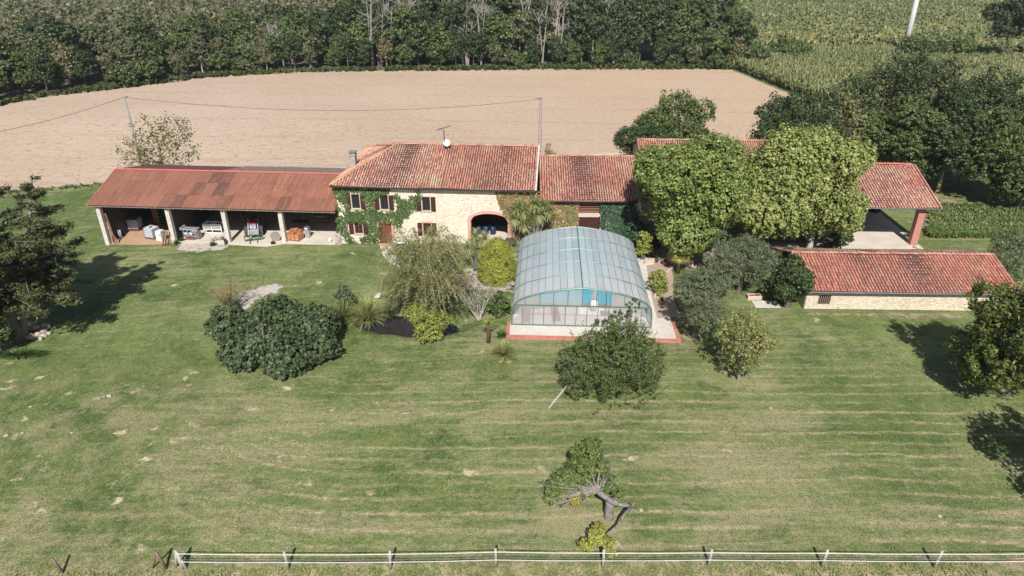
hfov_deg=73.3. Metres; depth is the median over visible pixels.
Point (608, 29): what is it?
dead tree
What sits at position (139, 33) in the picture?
wood tree
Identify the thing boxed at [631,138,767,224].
house
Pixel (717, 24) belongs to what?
wood tree
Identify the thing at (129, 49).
wood tree
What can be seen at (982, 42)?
dry maize
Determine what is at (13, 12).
distant wood
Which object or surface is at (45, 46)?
wood tree
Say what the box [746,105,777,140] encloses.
broadleaf tree
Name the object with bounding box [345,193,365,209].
window
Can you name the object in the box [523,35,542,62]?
wood tree
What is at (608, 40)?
wood tree
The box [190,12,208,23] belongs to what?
wood tree
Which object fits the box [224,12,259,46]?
wood tree
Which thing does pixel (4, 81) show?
wood tree
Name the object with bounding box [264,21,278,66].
dead tree
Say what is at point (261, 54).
wood tree
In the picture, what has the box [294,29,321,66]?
wood tree
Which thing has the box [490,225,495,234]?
barrel
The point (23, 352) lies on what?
tall grass
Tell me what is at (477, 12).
dead tree
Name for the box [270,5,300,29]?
wood tree
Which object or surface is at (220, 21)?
wood tree
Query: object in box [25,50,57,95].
wood tree
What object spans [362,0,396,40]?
wood tree
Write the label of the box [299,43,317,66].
wood tree
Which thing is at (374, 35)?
wood tree
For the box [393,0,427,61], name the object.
wood tree
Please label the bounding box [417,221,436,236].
window
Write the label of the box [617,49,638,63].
wood tree
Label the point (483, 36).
wood tree
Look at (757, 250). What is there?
olive tree
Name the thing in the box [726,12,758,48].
wood tree
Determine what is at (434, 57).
wood tree
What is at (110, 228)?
plank
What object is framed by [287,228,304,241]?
tile pallet
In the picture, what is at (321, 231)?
shed floor
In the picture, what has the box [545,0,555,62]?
dead tree
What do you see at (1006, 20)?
broadleaf tree
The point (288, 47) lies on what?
wood tree
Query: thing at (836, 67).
dry maize
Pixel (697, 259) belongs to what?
shaded yard
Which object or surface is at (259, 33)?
wood tree
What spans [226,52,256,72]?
wood tree
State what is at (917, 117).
broadleaf tree
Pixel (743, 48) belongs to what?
wood tree
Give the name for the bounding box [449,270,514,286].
garden wall
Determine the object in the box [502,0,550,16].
wood tree
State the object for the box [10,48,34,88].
wood tree
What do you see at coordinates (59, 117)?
overhead cable
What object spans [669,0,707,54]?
wood tree
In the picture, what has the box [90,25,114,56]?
wood tree
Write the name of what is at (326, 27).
wood tree
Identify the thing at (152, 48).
wood tree
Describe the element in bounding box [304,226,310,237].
machine cabinet
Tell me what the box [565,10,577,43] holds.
dead tree
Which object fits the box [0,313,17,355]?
bush
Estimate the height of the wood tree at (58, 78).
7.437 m
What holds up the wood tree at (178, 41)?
on the forest floor at (16, 90)
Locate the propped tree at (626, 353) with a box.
[555,297,673,410]
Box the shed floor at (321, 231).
[175,209,341,246]
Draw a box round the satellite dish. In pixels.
[443,139,449,147]
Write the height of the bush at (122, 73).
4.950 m
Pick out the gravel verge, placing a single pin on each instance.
(196, 247)
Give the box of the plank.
[104,213,116,243]
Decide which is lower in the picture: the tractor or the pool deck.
the pool deck
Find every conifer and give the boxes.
[0,175,87,341]
[476,236,516,287]
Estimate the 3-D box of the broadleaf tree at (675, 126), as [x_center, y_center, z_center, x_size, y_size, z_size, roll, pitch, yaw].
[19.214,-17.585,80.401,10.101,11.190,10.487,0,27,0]
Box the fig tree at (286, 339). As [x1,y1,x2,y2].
[203,293,341,380]
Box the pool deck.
[509,255,676,338]
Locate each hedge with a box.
[765,34,812,54]
[896,34,951,54]
[937,37,977,53]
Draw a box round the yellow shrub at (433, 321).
[403,300,454,343]
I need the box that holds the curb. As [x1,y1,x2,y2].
[644,257,693,265]
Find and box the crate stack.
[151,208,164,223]
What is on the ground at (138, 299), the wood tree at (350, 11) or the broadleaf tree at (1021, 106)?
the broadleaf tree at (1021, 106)
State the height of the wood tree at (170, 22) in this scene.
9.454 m
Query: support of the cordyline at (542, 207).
on the ground at (138, 299)
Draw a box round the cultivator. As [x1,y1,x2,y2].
[210,235,224,240]
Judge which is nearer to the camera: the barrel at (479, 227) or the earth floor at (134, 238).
the barrel at (479, 227)
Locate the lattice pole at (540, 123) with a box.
[536,98,541,154]
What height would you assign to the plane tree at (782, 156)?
12.495 m
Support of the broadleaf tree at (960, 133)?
on the ground at (138, 299)
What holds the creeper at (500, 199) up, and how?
attached to the farmhouse
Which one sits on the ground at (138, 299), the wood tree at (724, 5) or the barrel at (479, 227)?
the wood tree at (724, 5)
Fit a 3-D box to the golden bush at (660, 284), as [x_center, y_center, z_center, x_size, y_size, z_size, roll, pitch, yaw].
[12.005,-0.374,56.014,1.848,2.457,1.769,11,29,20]
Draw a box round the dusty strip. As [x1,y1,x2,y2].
[806,312,965,318]
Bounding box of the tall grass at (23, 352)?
[0,347,53,359]
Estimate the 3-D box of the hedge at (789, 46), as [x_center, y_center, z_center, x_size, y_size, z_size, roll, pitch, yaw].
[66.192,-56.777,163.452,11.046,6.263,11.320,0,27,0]
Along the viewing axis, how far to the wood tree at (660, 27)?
155.65 m
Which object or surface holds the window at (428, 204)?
in the farmhouse
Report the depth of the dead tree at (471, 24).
154.85 m
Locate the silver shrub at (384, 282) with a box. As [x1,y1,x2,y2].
[374,274,416,311]
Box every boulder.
[27,333,35,339]
[32,325,40,330]
[40,322,51,329]
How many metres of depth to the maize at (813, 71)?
147.88 m
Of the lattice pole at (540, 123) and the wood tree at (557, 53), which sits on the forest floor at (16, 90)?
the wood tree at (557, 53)
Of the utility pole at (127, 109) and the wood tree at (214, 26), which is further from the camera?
the wood tree at (214, 26)
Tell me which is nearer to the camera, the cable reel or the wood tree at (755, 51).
the cable reel
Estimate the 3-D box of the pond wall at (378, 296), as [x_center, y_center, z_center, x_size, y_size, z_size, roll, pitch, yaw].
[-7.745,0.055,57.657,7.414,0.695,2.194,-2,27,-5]
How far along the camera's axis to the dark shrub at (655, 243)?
63.86 m
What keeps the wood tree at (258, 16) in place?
on the forest floor at (16, 90)
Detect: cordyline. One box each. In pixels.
[460,227,490,270]
[506,194,558,235]
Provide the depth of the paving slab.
54.90 m
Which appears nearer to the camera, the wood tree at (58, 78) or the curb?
the curb
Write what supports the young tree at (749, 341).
on the ground at (138, 299)
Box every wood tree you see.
[0,35,21,76]
[0,41,13,89]
[0,56,7,94]
[0,69,10,91]
[0,76,10,97]
[3,47,37,92]
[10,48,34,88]
[11,32,30,49]
[13,21,45,40]
[21,33,40,55]
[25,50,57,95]
[30,15,82,85]
[37,52,65,88]
[44,31,85,84]
[49,40,83,84]
[67,45,94,84]
[71,24,106,76]
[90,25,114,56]
[95,52,114,82]
[98,35,121,62]
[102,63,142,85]
[106,40,134,65]
[113,12,162,42]
[115,36,151,64]
[120,22,154,55]
[126,55,164,79]
[141,38,168,77]
[144,32,169,75]
[149,29,167,48]
[161,18,180,49]
[165,28,197,71]
[167,51,186,76]
[170,13,197,65]
[183,34,212,71]
[187,18,222,57]
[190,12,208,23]
[197,49,231,71]
[204,19,232,46]
[206,9,233,38]
[209,36,233,71]
[222,4,251,36]
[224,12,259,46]
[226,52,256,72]
[230,30,253,57]
[242,38,265,67]
[251,2,285,23]
[253,14,284,36]
[253,39,275,67]
[254,27,275,65]
[260,33,283,68]
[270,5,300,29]
[270,17,299,63]
[279,31,302,68]
[281,15,296,58]
[291,10,307,26]
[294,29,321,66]
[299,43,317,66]
[300,18,323,56]
[302,7,322,27]
[306,6,324,15]
[314,13,341,52]
[319,6,341,36]
[322,53,348,65]
[326,34,348,66]
[330,0,346,28]
[331,0,366,61]
[335,31,357,69]
[340,0,366,19]
[342,17,372,65]
[354,37,372,66]
[358,4,390,65]
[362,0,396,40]
[376,36,394,64]
[382,0,425,64]
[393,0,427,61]
[396,42,415,67]
[400,8,432,65]
[419,0,468,57]
[421,6,438,60]
[422,21,456,65]
[425,43,446,64]
[436,0,478,65]
[436,13,457,60]
[444,31,464,66]
[464,29,483,65]
[465,0,507,57]
[467,2,489,60]
[467,18,491,62]
[478,6,509,60]
[480,10,513,64]
[487,41,503,63]
[494,0,523,16]
[496,6,509,18]
[499,48,529,66]
[500,8,539,53]
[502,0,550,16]
[508,13,522,52]
[517,0,555,62]
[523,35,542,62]
[538,12,565,61]
[544,0,567,22]
[547,23,569,54]
[548,36,565,62]
[550,0,574,57]
[559,0,600,60]
[564,40,583,62]
[566,13,597,63]
[574,0,614,61]
[590,42,608,67]
[598,30,619,63]
[602,0,640,59]
[604,4,633,60]
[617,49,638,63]
[622,0,659,60]
[639,0,685,40]
[644,3,684,63]
[651,37,669,65]
[662,9,697,53]
[664,50,684,63]
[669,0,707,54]
[674,6,710,58]
[679,0,713,55]
[684,42,703,63]
[700,13,728,49]
[703,24,735,54]
[704,50,730,67]
[705,0,723,39]
[716,0,736,25]
[720,2,751,44]
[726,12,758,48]
[728,35,747,57]
[744,43,771,59]
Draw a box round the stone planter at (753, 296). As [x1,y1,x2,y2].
[746,293,761,299]
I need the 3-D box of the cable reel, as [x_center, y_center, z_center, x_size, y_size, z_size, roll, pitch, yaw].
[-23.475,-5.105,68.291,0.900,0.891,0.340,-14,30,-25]
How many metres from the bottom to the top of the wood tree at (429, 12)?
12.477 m
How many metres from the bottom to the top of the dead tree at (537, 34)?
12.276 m
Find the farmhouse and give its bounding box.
[328,142,539,244]
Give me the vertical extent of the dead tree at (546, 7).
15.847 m
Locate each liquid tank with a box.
[125,217,143,229]
[142,225,159,239]
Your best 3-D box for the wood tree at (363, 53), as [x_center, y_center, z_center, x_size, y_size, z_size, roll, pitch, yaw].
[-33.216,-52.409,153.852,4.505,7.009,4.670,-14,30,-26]
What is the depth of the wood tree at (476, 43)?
154.54 m
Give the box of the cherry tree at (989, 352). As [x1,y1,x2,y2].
[943,276,1023,397]
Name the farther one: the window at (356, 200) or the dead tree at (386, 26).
the dead tree at (386, 26)
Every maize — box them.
[700,43,1023,110]
[706,0,1023,51]
[758,31,904,40]
[786,20,985,29]
[832,65,1000,78]
[928,39,1020,49]
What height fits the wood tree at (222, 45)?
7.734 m
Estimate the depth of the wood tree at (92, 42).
142.20 m
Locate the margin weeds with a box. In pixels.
[5,181,102,193]
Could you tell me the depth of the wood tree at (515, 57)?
155.40 m
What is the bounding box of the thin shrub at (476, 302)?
[456,267,500,320]
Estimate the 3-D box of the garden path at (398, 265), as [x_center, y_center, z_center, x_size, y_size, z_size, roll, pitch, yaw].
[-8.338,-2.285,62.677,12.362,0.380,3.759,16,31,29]
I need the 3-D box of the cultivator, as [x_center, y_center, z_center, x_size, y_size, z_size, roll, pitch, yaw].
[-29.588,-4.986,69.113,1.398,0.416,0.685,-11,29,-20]
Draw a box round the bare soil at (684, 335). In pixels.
[673,304,721,352]
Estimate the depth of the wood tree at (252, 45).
150.61 m
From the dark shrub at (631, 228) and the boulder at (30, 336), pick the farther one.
the dark shrub at (631, 228)
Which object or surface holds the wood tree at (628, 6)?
on the forest floor at (16, 90)
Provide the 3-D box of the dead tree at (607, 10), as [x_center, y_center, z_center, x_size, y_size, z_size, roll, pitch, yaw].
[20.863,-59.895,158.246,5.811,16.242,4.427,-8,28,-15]
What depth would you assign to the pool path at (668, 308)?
55.63 m
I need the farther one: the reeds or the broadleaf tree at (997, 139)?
the broadleaf tree at (997, 139)
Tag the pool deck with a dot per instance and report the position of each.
(662, 328)
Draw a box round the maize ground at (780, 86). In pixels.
[699,45,1023,105]
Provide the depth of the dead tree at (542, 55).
156.05 m
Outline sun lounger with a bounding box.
[551,304,560,319]
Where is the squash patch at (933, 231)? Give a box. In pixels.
[924,225,1006,237]
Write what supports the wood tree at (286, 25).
on the forest floor at (16, 90)
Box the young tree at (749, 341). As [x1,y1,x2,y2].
[716,307,782,380]
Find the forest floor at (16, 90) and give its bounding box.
[0,0,720,102]
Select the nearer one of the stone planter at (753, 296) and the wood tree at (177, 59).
the stone planter at (753, 296)
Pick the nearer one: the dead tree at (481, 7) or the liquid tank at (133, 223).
the liquid tank at (133, 223)
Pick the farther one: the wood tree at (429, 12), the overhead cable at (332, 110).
the wood tree at (429, 12)
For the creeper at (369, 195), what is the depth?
65.72 m
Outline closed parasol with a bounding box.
[590,290,606,307]
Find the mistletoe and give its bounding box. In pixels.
[569,494,580,505]
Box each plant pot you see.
[659,296,664,304]
[662,256,668,265]
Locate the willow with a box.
[370,222,478,323]
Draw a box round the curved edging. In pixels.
[654,265,673,296]
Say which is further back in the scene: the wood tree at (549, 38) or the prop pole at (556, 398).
the wood tree at (549, 38)
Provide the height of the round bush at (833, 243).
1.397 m
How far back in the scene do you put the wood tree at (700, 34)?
157.10 m
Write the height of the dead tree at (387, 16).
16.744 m
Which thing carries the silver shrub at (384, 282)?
on the ground at (138, 299)
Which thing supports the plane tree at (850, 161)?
on the shaded yard at (697, 259)
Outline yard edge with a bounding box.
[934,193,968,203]
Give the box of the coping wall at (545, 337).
[506,321,680,342]
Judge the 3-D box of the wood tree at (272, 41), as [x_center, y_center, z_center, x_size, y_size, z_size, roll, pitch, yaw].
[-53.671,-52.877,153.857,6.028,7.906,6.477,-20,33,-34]
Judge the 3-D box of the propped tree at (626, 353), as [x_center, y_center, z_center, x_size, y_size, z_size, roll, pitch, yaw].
[6.503,3.895,42.324,7.548,7.181,7.205,0,27,0]
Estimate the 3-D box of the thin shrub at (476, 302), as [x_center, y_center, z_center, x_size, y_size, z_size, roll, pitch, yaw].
[-2.565,0.816,52.223,3.259,3.619,3.293,18,32,31]
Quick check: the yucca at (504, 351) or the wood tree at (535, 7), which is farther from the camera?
the wood tree at (535, 7)
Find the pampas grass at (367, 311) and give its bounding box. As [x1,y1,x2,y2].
[343,293,390,329]
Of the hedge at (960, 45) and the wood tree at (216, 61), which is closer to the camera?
the wood tree at (216, 61)
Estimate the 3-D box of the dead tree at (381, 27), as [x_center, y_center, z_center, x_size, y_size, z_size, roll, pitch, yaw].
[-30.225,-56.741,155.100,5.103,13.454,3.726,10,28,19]
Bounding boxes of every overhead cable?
[0,97,122,131]
[127,97,535,110]
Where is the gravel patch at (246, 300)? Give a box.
[237,284,282,309]
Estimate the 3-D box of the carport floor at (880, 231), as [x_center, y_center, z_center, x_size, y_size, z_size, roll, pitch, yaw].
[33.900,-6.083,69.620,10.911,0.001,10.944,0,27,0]
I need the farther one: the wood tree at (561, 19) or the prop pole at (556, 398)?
the wood tree at (561, 19)
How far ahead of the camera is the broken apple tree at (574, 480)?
34.44 m
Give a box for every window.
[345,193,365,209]
[348,221,367,234]
[374,194,393,210]
[416,195,435,211]
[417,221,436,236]
[812,294,835,305]
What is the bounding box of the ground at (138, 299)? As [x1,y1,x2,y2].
[0,67,1023,575]
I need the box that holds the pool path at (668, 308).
[647,263,679,317]
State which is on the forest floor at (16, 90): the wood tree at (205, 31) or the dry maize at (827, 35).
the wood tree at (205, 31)
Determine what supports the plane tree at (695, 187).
on the shaded yard at (697, 259)
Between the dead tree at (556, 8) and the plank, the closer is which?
the plank
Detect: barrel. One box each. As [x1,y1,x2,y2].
[476,225,481,234]
[483,225,488,233]
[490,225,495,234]
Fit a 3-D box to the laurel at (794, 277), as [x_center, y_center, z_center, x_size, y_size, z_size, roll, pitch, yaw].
[21.803,-0.466,53.584,3.411,4.813,3.233,0,27,0]
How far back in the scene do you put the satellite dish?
67.74 m
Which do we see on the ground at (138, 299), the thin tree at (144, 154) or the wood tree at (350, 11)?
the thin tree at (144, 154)
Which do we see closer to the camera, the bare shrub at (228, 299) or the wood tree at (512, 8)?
the bare shrub at (228, 299)
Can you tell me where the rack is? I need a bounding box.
[156,208,167,225]
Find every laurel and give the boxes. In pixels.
[768,253,815,308]
[775,245,795,268]
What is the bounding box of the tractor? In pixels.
[242,211,266,243]
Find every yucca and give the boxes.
[489,339,517,363]
[495,328,508,338]
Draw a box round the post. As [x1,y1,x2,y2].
[50,557,63,573]
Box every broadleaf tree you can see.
[612,116,668,154]
[636,88,716,138]
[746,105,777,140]
[750,90,851,140]
[827,49,952,134]
[831,92,871,141]
[848,108,902,164]
[871,94,947,170]
[887,56,974,132]
[910,98,1009,192]
[928,66,1023,181]
[958,104,1023,201]
[981,0,1023,54]
[987,146,1023,208]
[994,92,1023,127]
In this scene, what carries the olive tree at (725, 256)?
on the ground at (138, 299)
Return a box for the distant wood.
[0,0,346,69]
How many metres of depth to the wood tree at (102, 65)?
135.78 m
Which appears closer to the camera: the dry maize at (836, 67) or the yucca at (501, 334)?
the yucca at (501, 334)
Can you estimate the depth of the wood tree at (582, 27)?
157.39 m
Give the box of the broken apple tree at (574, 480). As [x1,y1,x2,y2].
[539,436,634,557]
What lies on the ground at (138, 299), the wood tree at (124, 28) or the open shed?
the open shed
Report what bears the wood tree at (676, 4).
on the forest floor at (16, 90)
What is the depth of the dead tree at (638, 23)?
157.19 m
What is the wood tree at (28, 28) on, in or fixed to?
on the forest floor at (16, 90)
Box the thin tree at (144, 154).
[115,111,202,167]
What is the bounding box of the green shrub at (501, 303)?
[486,290,511,316]
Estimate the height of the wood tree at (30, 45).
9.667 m
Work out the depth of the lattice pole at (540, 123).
79.93 m
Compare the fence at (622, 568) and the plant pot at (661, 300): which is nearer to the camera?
the fence at (622, 568)
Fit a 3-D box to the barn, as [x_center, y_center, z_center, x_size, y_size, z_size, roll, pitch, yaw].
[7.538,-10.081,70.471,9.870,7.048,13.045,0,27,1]
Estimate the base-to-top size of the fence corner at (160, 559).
1.150 m
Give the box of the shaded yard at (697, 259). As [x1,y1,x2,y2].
[652,240,806,269]
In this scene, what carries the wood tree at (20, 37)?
on the forest floor at (16, 90)
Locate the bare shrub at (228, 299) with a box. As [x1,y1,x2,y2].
[200,271,249,306]
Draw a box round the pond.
[360,316,458,337]
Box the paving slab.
[751,301,780,307]
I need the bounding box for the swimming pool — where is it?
[534,289,619,305]
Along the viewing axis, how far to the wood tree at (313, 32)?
159.41 m
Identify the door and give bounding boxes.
[379,223,392,242]
[578,217,599,239]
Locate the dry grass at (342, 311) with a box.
[329,296,361,324]
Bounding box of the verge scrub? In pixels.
[0,60,737,104]
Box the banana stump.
[481,317,496,343]
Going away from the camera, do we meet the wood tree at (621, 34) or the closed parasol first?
the closed parasol
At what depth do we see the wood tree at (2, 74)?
124.73 m
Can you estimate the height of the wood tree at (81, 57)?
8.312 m
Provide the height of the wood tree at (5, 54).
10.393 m
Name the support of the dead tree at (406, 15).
on the forest floor at (16, 90)
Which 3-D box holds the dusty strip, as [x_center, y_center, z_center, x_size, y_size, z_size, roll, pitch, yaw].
[29.326,2.129,53.401,14.172,0.001,1.716,1,27,1]
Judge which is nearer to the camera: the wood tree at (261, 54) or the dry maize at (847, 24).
the wood tree at (261, 54)
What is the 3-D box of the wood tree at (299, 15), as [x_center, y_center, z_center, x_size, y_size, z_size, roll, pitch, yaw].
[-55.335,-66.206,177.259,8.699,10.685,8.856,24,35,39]
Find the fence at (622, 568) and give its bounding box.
[4,561,992,575]
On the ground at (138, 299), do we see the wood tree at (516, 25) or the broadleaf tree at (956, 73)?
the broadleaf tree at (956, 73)
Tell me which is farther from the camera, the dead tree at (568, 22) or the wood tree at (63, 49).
the dead tree at (568, 22)
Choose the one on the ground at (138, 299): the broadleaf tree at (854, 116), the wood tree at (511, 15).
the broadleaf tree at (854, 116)
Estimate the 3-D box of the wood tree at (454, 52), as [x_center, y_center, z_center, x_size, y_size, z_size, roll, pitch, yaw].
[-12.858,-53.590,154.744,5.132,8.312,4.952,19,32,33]
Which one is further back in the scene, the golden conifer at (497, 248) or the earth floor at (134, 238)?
the earth floor at (134, 238)
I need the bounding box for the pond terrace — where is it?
[454,270,513,292]
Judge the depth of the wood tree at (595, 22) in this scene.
155.12 m
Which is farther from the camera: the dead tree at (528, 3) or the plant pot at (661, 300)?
the dead tree at (528, 3)
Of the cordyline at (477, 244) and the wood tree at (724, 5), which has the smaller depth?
the cordyline at (477, 244)
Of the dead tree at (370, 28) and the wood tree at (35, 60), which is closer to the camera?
the wood tree at (35, 60)
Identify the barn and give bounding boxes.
[538,154,643,239]
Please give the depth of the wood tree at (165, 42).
158.15 m
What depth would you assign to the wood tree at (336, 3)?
176.94 m
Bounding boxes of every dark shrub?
[620,219,645,244]
[638,232,660,251]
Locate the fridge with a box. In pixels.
[155,229,165,241]
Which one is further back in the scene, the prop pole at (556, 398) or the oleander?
the oleander
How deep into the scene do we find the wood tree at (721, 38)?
156.72 m
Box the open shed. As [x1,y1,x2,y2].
[86,165,345,244]
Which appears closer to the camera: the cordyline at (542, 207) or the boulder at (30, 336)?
the boulder at (30, 336)
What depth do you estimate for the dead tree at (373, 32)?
158.23 m
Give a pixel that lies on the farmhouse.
(458, 184)
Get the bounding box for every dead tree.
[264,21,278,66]
[276,29,285,67]
[354,9,377,64]
[357,0,379,67]
[367,4,386,66]
[375,0,397,64]
[375,2,393,65]
[380,0,389,63]
[389,0,399,59]
[396,0,415,64]
[404,0,421,63]
[445,7,471,65]
[452,2,471,64]
[462,15,476,64]
[471,0,491,64]
[472,0,491,62]
[483,6,499,64]
[520,0,530,63]
[529,12,547,63]
[531,10,550,62]
[539,0,554,62]
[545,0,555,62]
[549,0,569,62]
[550,0,567,63]
[555,5,568,41]
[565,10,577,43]
[571,0,586,62]
[587,9,599,62]
[596,0,614,63]
[605,0,618,62]
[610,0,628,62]
[630,0,653,54]
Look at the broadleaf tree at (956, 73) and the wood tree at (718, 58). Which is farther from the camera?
the wood tree at (718, 58)
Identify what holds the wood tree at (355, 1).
on the forest floor at (16, 90)
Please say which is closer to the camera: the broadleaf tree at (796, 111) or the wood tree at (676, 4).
the broadleaf tree at (796, 111)
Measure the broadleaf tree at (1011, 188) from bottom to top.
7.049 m
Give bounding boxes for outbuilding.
[771,246,1018,310]
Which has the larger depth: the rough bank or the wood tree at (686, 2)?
the wood tree at (686, 2)
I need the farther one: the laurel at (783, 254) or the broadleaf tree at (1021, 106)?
the broadleaf tree at (1021, 106)
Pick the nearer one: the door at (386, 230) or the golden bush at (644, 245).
the golden bush at (644, 245)
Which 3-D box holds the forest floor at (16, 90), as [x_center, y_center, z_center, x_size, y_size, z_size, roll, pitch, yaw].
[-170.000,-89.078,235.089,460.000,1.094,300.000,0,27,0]
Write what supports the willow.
on the ground at (138, 299)
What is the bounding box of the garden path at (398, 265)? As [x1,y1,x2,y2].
[380,246,472,274]
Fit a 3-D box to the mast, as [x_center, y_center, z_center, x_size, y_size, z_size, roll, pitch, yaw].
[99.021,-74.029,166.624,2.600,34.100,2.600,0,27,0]
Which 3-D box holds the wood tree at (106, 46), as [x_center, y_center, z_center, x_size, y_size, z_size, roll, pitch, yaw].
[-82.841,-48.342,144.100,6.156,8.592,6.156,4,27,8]
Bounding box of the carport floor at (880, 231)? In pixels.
[800,210,923,248]
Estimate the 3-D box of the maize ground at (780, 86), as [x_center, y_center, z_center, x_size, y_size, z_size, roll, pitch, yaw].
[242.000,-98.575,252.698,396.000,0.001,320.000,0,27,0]
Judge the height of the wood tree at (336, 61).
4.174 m
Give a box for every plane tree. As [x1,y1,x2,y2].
[630,132,756,257]
[727,122,846,242]
[775,121,878,247]
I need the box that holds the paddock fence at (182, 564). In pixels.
[174,547,1023,569]
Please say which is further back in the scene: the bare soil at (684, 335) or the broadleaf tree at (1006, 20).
the broadleaf tree at (1006, 20)
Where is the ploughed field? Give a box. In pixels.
[0,68,836,190]
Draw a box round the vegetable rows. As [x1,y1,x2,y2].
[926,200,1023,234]
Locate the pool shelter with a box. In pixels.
[511,226,652,327]
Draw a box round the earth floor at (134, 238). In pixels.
[113,216,171,244]
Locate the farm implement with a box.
[179,225,202,239]
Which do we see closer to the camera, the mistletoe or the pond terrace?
the mistletoe
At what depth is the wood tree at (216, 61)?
146.84 m
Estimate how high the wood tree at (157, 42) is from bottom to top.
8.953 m
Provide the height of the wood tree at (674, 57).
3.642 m
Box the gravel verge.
[176,243,227,252]
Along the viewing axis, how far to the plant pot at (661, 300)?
54.53 m
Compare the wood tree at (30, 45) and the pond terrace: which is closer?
the pond terrace
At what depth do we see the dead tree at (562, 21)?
157.69 m
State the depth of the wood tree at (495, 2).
162.51 m
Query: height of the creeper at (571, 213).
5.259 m
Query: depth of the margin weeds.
86.46 m
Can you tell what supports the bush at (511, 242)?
on the ground at (138, 299)
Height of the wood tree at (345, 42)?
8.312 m
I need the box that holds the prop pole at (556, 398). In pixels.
[548,388,565,408]
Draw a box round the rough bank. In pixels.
[0,192,90,225]
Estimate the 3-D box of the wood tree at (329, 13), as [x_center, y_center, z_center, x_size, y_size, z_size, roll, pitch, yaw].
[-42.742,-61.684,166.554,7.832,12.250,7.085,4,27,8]
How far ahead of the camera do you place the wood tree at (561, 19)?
164.93 m
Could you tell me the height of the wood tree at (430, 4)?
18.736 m
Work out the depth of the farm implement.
69.49 m
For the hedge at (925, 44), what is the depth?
162.33 m
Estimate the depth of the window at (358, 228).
66.66 m
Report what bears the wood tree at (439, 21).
on the forest floor at (16, 90)
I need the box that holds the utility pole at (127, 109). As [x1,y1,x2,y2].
[123,96,141,164]
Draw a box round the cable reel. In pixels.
[270,232,280,240]
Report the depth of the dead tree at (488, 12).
155.18 m
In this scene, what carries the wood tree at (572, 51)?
on the forest floor at (16, 90)
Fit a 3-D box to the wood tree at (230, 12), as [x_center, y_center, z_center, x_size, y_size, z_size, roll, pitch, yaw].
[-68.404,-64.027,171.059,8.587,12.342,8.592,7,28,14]
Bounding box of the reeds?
[380,301,398,318]
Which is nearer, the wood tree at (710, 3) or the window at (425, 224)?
the window at (425, 224)
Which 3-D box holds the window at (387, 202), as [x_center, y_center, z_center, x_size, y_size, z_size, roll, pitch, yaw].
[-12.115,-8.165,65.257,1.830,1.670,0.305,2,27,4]
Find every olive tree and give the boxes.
[671,264,731,338]
[702,244,740,303]
[705,228,783,292]
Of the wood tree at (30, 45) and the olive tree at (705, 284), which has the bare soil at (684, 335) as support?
the olive tree at (705, 284)
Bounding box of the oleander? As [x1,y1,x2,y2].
[986,228,1023,278]
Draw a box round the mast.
[902,0,918,46]
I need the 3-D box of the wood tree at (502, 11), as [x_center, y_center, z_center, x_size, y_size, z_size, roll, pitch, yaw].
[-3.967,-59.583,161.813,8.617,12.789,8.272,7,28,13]
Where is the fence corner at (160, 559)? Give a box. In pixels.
[152,550,167,569]
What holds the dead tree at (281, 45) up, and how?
on the forest floor at (16, 90)
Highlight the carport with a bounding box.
[815,162,942,244]
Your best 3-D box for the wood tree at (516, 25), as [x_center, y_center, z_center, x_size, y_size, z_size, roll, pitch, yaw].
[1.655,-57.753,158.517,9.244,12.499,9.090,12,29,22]
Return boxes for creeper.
[332,187,422,243]
[493,192,538,243]
[535,191,579,230]
[599,203,640,234]
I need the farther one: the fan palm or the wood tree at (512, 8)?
the wood tree at (512, 8)
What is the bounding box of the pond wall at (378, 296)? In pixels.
[374,282,463,298]
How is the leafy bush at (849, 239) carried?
on the ground at (138, 299)
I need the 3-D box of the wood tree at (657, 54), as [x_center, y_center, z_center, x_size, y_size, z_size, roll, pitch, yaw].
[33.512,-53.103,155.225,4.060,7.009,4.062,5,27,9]
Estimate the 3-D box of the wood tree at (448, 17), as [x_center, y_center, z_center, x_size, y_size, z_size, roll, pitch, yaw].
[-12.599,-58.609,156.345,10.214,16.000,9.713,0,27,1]
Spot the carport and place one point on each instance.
(900, 186)
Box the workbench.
[290,220,308,227]
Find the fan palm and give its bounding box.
[668,239,691,273]
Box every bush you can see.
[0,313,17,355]
[330,283,354,309]
[505,236,516,246]
[544,143,555,154]
[635,230,653,259]
[647,269,668,294]
[824,236,843,248]
[828,223,854,242]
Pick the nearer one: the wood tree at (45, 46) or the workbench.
the workbench
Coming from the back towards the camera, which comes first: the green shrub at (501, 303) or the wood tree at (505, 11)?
the wood tree at (505, 11)
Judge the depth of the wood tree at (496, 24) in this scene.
154.90 m
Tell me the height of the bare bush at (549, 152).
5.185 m
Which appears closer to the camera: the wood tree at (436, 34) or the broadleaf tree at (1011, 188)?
the broadleaf tree at (1011, 188)
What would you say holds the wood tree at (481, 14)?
on the forest floor at (16, 90)

